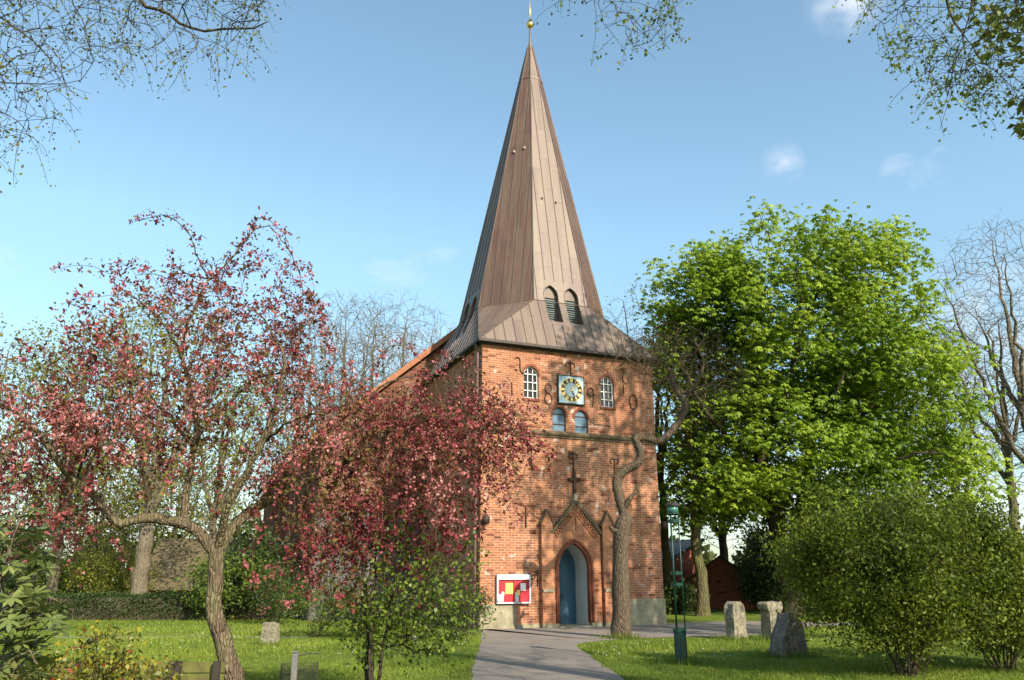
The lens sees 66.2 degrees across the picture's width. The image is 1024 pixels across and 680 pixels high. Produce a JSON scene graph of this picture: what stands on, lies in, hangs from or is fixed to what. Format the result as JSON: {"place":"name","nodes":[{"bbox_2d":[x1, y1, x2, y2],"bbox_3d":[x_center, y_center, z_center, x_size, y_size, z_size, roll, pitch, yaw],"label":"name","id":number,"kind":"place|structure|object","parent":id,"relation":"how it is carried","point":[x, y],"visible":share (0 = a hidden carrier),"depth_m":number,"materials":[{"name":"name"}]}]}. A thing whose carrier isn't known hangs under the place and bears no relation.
{"place":"outdoors","nodes":[
{"label":"outdoors","id":0,"kind":"place"},
{"bbox_2d":[0,581,1023,679],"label":"lawn","id":1,"kind":"structure","parent":0,"point":[718,614],"depth_m":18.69,"materials":[{"name":"green plant"}]},
{"bbox_2d":[0,655,35,679],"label":"rose bush","id":2,"kind":"object","parent":1,"relation":"on","point":[9,677],"visible":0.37,"depth_m":5.31,"materials":[{"name":"green plant"}]},
{"bbox_2d":[0,505,78,679],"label":"rhododendron","id":3,"kind":"object","parent":1,"relation":"on","point":[22,603],"visible":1,"depth_m":5.33,"materials":[{"name":"green plant"}]},
{"bbox_2d":[0,459,99,597],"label":"budding tree","id":4,"kind":"object","parent":1,"relation":"on","point":[26,527],"visible":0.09,"depth_m":68.21,"materials":[{"name":"green plant"}]},
{"bbox_2d":[5,551,97,597],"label":"background bush","id":5,"kind":"object","parent":1,"relation":"on","point":[61,585],"visible":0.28,"depth_m":50.84,"materials":[{"name":"green plant"}]},
{"bbox_2d":[0,313,105,526],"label":"budding tree","id":6,"kind":"object","parent":1,"relation":"on","point":[27,392],"visible":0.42,"depth_m":44.44,"materials":[{"name":"green plant"}]},
{"bbox_2d":[9,645,110,679],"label":"rose bush","id":7,"kind":"object","parent":1,"relation":"on","point":[64,677],"visible":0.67,"depth_m":5.70,"materials":[{"name":"green plant"}]},
{"bbox_2d":[0,315,189,593],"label":"budding tree","id":8,"kind":"object","parent":1,"relation":"on","point":[53,583],"visible":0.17,"depth_m":50.72,"materials":[{"name":"green plant"}]},
{"bbox_2d":[24,450,177,592],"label":"budding tree","id":9,"kind":"object","parent":1,"relation":"on","point":[106,541],"visible":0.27,"depth_m":63.31,"materials":[{"name":"green plant"}]},
{"bbox_2d":[44,617,168,679],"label":"rose bush","id":10,"kind":"object","parent":1,"relation":"on","point":[117,668],"visible":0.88,"depth_m":6.08,"materials":[{"name":"green plant"}]},
{"bbox_2d":[54,541,163,593],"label":"background bush","id":11,"kind":"object","parent":1,"relation":"on","point":[96,580],"visible":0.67,"depth_m":49.31,"materials":[{"name":"green plant"}]},
{"bbox_2d":[2,661,225,679],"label":"plank bench","id":12,"kind":"object","parent":1,"relation":"on","point":[215,668],"visible":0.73,"depth_m":8.11,"materials":[{"name":"brown wood"}]},
{"bbox_2d":[0,0,289,193],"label":"lime tree","id":13,"kind":"object","parent":1,"relation":"on","point":[162,12],"visible":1,"depth_m":10.13,"materials":[{"name":"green plant"}]},
{"bbox_2d":[107,646,188,679],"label":"rose bush","id":14,"kind":"object","parent":1,"relation":"on","point":[165,675],"visible":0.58,"depth_m":6.75,"materials":[{"name":"green plant"}]},
{"bbox_2d":[17,588,283,619],"bbox_3d":[-15.070,11.069,32.836,10.986,1.288,1.421,0,-17,0],"label":"clipped hedge","id":15,"kind":"object","parent":1,"relation":"on","point":[100,604],"visible":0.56,"depth_m":32.36,"materials":[{"name":"green plant"}]},
{"bbox_2d":[41,279,269,594],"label":"budding tree","id":16,"kind":"object","parent":1,"relation":"on","point":[139,575],"visible":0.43,"depth_m":46.44,"materials":[{"name":"green plant"}]},
{"bbox_2d":[1,636,309,637],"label":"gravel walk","id":17,"kind":"structure","parent":1,"relation":"on","point":[177,637],"depth_m":22.95,"materials":[{"name":"beige gravel"}]},
{"bbox_2d":[99,453,248,553],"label":"budding tree","id":18,"kind":"object","parent":1,"relation":"on","point":[185,534],"visible":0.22,"depth_m":69.50,"materials":[{"name":"green plant"}]},
{"bbox_2d":[148,538,260,593],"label":"brick cottage","id":19,"kind":"structure","parent":1,"relation":"on","point":[177,554],"depth_m":55.11,"materials":[{"name":"brick"}]},
{"bbox_2d":[120,353,305,540],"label":"budding tree","id":20,"kind":"object","parent":1,"relation":"on","point":[212,525],"visible":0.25,"depth_m":58.77,"materials":[{"name":"green plant"}]},
{"bbox_2d":[172,541,286,620],"bbox_3d":[-11.638,10.043,32.522,4.327,3.350,4.559,13,-21,-37],"label":"background bush","id":21,"kind":"object","parent":1,"relation":"on","point":[199,587],"visible":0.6,"depth_m":31.89,"materials":[{"name":"green plant"}]},
{"bbox_2d":[223,522,304,612],"bbox_3d":[-10.844,9.982,33.889,4.542,4.257,3.812,-5,-17,15],"label":"background bush","id":22,"kind":"object","parent":1,"relation":"on","point":[262,553],"visible":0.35,"depth_m":33.55,"materials":[{"name":"green plant"}]},
{"bbox_2d":[260,622,279,643],"bbox_3d":[-6.326,7.782,20.478,0.549,0.811,0.252,4,-17,-5],"label":"gravestone","id":23,"kind":"object","parent":1,"relation":"on","point":[270,630],"visible":0.69,"depth_m":20.43,"materials":[{"name":"stone"}]},
{"bbox_2d":[241,553,314,623],"bbox_3d":[-8.807,9.471,29.729,2.870,2.771,2.408,0,-17,0],"label":"shrub","id":24,"kind":"object","parent":1,"relation":"on","point":[272,611],"visible":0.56,"depth_m":29.41,"materials":[{"name":"green plant"}]},
{"bbox_2d":[0,205,557,679],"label":"crab apple tree","id":25,"kind":"object","parent":1,"relation":"on","point":[362,443],"visible":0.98,"depth_m":9.71,"materials":[{"name":"pink plant"}]},
{"bbox_2d":[280,651,321,679],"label":"waste basket","id":26,"kind":"object","parent":1,"relation":"on","point":[294,666],"visible":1,"depth_m":8.75,"materials":[{"name":"metal"}]},
{"bbox_2d":[238,317,366,484],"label":"bare tree","id":27,"kind":"object","parent":1,"relation":"on","point":[306,405],"visible":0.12,"depth_m":70.90,"materials":[{"name":"brown plant"}]},
{"bbox_2d":[265,570,361,637],"bbox_3d":[-5.769,7.929,23.473,2.971,2.105,2.629,0,-17,0],"label":"shrub","id":28,"kind":"object","parent":1,"relation":"on","point":[304,605],"visible":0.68,"depth_m":23.19,"materials":[{"name":"green plant"}]},
{"bbox_2d":[255,287,409,458],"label":"bare tree","id":29,"kind":"object","parent":1,"relation":"on","point":[345,347],"visible":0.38,"depth_m":63.71,"materials":[{"name":"brown plant"}]},
{"bbox_2d":[316,585,404,636],"bbox_3d":[-4.423,8.058,23.360,2.614,1.790,2.264,0,-17,0],"label":"shrub","id":30,"kind":"object","parent":1,"relation":"on","point":[348,612],"visible":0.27,"depth_m":23.02,"materials":[{"name":"green plant"}]},
{"bbox_2d":[298,292,423,422],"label":"bare tree","id":31,"kind":"object","parent":1,"relation":"on","point":[373,359],"visible":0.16,"depth_m":67.64,"materials":[{"name":"brown plant"}]},
{"bbox_2d":[323,288,456,414],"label":"bare tree","id":32,"kind":"object","parent":1,"relation":"on","point":[403,353],"visible":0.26,"depth_m":65.22,"materials":[{"name":"brown plant"}]},
{"bbox_2d":[375,574,443,638],"bbox_3d":[-2.833,7.796,22.737,2.340,1.933,2.337,0,-17,0],"label":"shrub","id":33,"kind":"object","parent":1,"relation":"on","point":[402,619],"visible":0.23,"depth_m":22.56,"materials":[{"name":"green plant"}]},
{"bbox_2d":[322,503,501,679],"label":"lilac bush","id":34,"kind":"object","parent":1,"relation":"on","point":[369,649],"visible":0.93,"depth_m":9.54,"materials":[{"name":"green plant"}]},
{"bbox_2d":[381,319,452,381],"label":"bare tree","id":35,"kind":"object","parent":1,"relation":"on","point":[415,345],"visible":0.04,"depth_m":86.20,"materials":[{"name":"brown plant"}]},
{"bbox_2d":[405,569,499,640],"bbox_3d":[-1.674,7.376,21.617,2.658,2.092,2.402,0,-17,0],"label":"shrub","id":36,"kind":"object","parent":1,"relation":"on","point":[476,593],"visible":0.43,"depth_m":21.50,"materials":[{"name":"green plant"}]},
{"bbox_2d":[256,5,666,628],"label":"church","id":37,"kind":"structure","parent":1,"relation":"on","point":[536,325],"depth_m":30.56,"materials":[{"name":"brick"}]},
{"bbox_2d":[481,515,489,524],"bbox_3d":[-0.944,6.294,27.473,0.300,0.330,0.446,7,-18,-21],"label":"floodlight","id":38,"kind":"object","parent":37,"relation":"attached to","point":[486,520],"visible":0.96,"depth_m":27.30,"materials":[{"name":"metal"}]},
{"bbox_2d":[496,575,530,603],"bbox_3d":[0.052,8.662,27.305,1.260,0.960,0.125,7,-18,-21],"label":"noticeboard","id":39,"kind":"object","parent":37,"relation":"attached to","point":[513,589],"visible":0.98,"depth_m":27.28,"materials":[{"name":"white paint"}]},
{"bbox_2d":[524,367,537,398],"bbox_3d":[0.681,1.633,29.940,0.620,1.260,0.075,7,-18,-21],"label":"window frame","id":40,"kind":"structure","parent":37,"relation":"in","point":[530,378],"depth_m":29.95,"materials":[{"name":"white paint"}]},
{"bbox_2d":[559,549,575,623],"bbox_3d":[1.798,9.074,29.260,1.290,2.900,0.144,7,-18,-21],"label":"door","id":41,"kind":"structure","parent":37,"relation":"in","point":[567,584],"depth_m":29.30,"materials":[{"name":"paint"}]},
{"bbox_2d":[600,377,612,406],"bbox_3d":[3.716,2.071,31.113,0.600,1.260,0.075,7,-18,-21],"label":"window frame","id":42,"kind":"structure","parent":37,"relation":"in","point":[605,387],"depth_m":31.13,"materials":[{"name":"white paint"}]},
{"bbox_2d":[660,521,667,529],"bbox_3d":[5.848,7.200,30.472,0.446,0.330,0.300,7,-18,-21],"label":"floodlight","id":43,"kind":"object","parent":37,"relation":"attached to","point":[663,525],"visible":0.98,"depth_m":30.40,"materials":[{"name":"metal"}]},
{"bbox_2d":[245,659,725,679],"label":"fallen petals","id":44,"kind":"object","parent":1,"relation":"on","point":[461,676],"visible":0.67,"depth_m":13.79,"materials":[{"name":"pink plant"}]},
{"bbox_2d":[0,496,976,593],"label":"distant wood","id":45,"kind":"object","parent":1,"relation":"on","point":[708,556],"visible":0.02,"depth_m":83.79,"materials":[{"name":"green plant"}]},
{"bbox_2d":[72,631,999,658],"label":"daisies","id":46,"kind":"object","parent":1,"relation":"on","point":[462,643],"visible":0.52,"depth_m":18.65,"materials":[{"name":"white plant"}]},
{"bbox_2d":[243,632,841,666],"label":"tall grass","id":47,"kind":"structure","parent":1,"relation":"on","point":[691,659],"depth_m":17.32,"materials":[{"name":"green plant"}]},
{"bbox_2d":[603,269,742,609],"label":"park tree","id":48,"kind":"object","parent":1,"relation":"on","point":[666,558],"visible":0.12,"depth_m":43.32,"materials":[{"name":"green plant"}]},
{"bbox_2d":[665,502,687,663],"bbox_3d":[3.476,5.168,16.524,0.330,3.456,0.330,4,-17,-11],"label":"park lamp","id":49,"kind":"object","parent":1,"relation":"on","point":[680,644],"visible":0.81,"depth_m":16.42,"materials":[{"name":"green metal"}]},
{"bbox_2d":[680,637,685,658],"bbox_3d":[3.504,6.297,16.046,0.100,0.420,0.013,4,-17,-11],"label":"service door","id":50,"kind":"structure","parent":49,"relation":"in","point":[683,646],"depth_m":16.04,"materials":[{"name":"green metal"}]},
{"bbox_2d":[598,322,766,638],"bbox_3d":[5.389,4.089,24.176,5.317,9.861,2.823,0,-17,0],"label":"pollard tree","id":51,"kind":"object","parent":1,"relation":"on","point":[621,622],"visible":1,"depth_m":24.38,"materials":[{"name":"brown plant"}]},
{"bbox_2d":[661,538,704,582],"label":"shed","id":52,"kind":"structure","parent":1,"relation":"on","point":[688,568],"depth_m":52.43,"materials":[{"name":"brick"}]},
{"bbox_2d":[663,575,710,614],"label":"background bush","id":53,"kind":"object","parent":1,"relation":"on","point":[669,596],"visible":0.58,"depth_m":37.39,"materials":[{"name":"green plant"}]},
{"bbox_2d":[640,298,757,615],"bbox_3d":[8.712,5.476,38.267,7.252,15.694,6.794,0,-17,0],"label":"park tree","id":54,"kind":"object","parent":1,"relation":"on","point":[703,606],"visible":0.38,"depth_m":37.43,"materials":[{"name":"green plant"}]},
{"bbox_2d":[678,555,762,608],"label":"brick barn","id":55,"kind":"structure","parent":1,"relation":"on","point":[721,593],"depth_m":43.92,"materials":[{"name":"brick"}]},
{"bbox_2d":[656,376,795,560],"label":"park tree","id":56,"kind":"object","parent":1,"relation":"on","point":[722,547],"visible":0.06,"depth_m":50.27,"materials":[{"name":"green plant"}]},
{"bbox_2d":[724,601,747,639],"bbox_3d":[6.370,8.095,22.352,0.546,1.247,0.384,11,-20,-31],"label":"gravestone","id":57,"kind":"object","parent":1,"relation":"on","point":[735,617],"visible":0.86,"depth_m":22.27,"materials":[{"name":"stone"}]},
{"bbox_2d":[720,541,780,610],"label":"background bush","id":58,"kind":"object","parent":1,"relation":"on","point":[763,587],"visible":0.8,"depth_m":40.42,"materials":[{"name":"green plant"}]},
{"bbox_2d":[757,601,782,638],"bbox_3d":[7.390,8.092,22.360,0.645,1.259,0.425,9,-19,-29],"label":"gravestone","id":59,"kind":"object","parent":1,"relation":"on","point":[767,609],"visible":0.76,"depth_m":22.28,"materials":[{"name":"stone"}]},
{"bbox_2d":[731,517,812,601],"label":"background bush","id":60,"kind":"object","parent":1,"relation":"on","point":[749,538],"visible":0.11,"depth_m":44.17,"materials":[{"name":"green plant"}]},
{"bbox_2d":[529,0,1023,141],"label":"lime tree","id":61,"kind":"object","parent":1,"relation":"on","point":[949,15],"visible":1,"depth_m":9.85,"materials":[{"name":"green plant"}]},
{"bbox_2d":[769,612,808,657],"bbox_3d":[6.133,6.722,17.623,0.901,1.154,0.457,4,-17,-24],"label":"gravestone","id":62,"kind":"object","parent":1,"relation":"on","point":[786,637],"visible":0.73,"depth_m":17.52,"materials":[{"name":"stone"}]},
{"bbox_2d":[632,196,1023,614],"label":"horse chestnut tree","id":63,"kind":"object","parent":1,"relation":"on","point":[848,380],"visible":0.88,"depth_m":37.33,"materials":[{"name":"green plant"}]},
{"bbox_2d":[769,410,944,522],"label":"park tree","id":64,"kind":"object","parent":1,"relation":"on","point":[841,467],"visible":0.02,"depth_m":52.68,"materials":[{"name":"green plant"}]},
{"bbox_2d":[750,464,1023,676],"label":"spring bush","id":65,"kind":"object","parent":1,"relation":"on","point":[852,566],"visible":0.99,"depth_m":13.91,"materials":[{"name":"green plant"}]},
{"bbox_2d":[869,373,968,503],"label":"bare tree","id":66,"kind":"object","parent":1,"relation":"on","point":[925,460],"visible":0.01,"depth_m":61.65,"materials":[{"name":"brown plant"}]},
{"bbox_2d":[861,485,1023,670],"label":"spring bush","id":67,"kind":"object","parent":1,"relation":"on","point":[1014,540],"visible":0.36,"depth_m":14.58,"materials":[{"name":"green plant"}]},
{"bbox_2d":[882,318,1009,604],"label":"bare tree","id":68,"kind":"object","parent":1,"relation":"on","point":[966,483],"visible":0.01,"depth_m":51.43,"materials":[{"name":"brown plant"}]},
{"bbox_2d":[909,213,1023,471],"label":"bare tree","id":69,"kind":"object","parent":1,"relation":"on","point":[1017,453],"visible":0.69,"depth_m":46.02,"materials":[{"name":"brown plant"}]},
{"bbox_2d":[926,284,1023,545],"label":"bare tree","id":70,"kind":"object","parent":1,"relation":"on","point":[1005,475],"visible":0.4,"depth_m":45.95,"materials":[{"name":"brown plant"}]},
{"bbox_2d":[951,0,1023,139],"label":"lime tree","id":71,"kind":"object","parent":1,"relation":"on","point":[1020,131],"visible":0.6,"depth_m":20.21,"materials":[{"name":"green plant"}]},
{"bbox_2d":[0,0,1023,579],"label":"sky","id":72,"kind":"structure","parent":0,"point":[375,135],"materials":[{"name":"blue"}]},
{"bbox_2d":[471,621,861,679],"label":"path","id":73,"kind":"structure","parent":0,"point":[508,654],"depth_m":19.14,"materials":[{"name":"grey concrete"}]}
]}

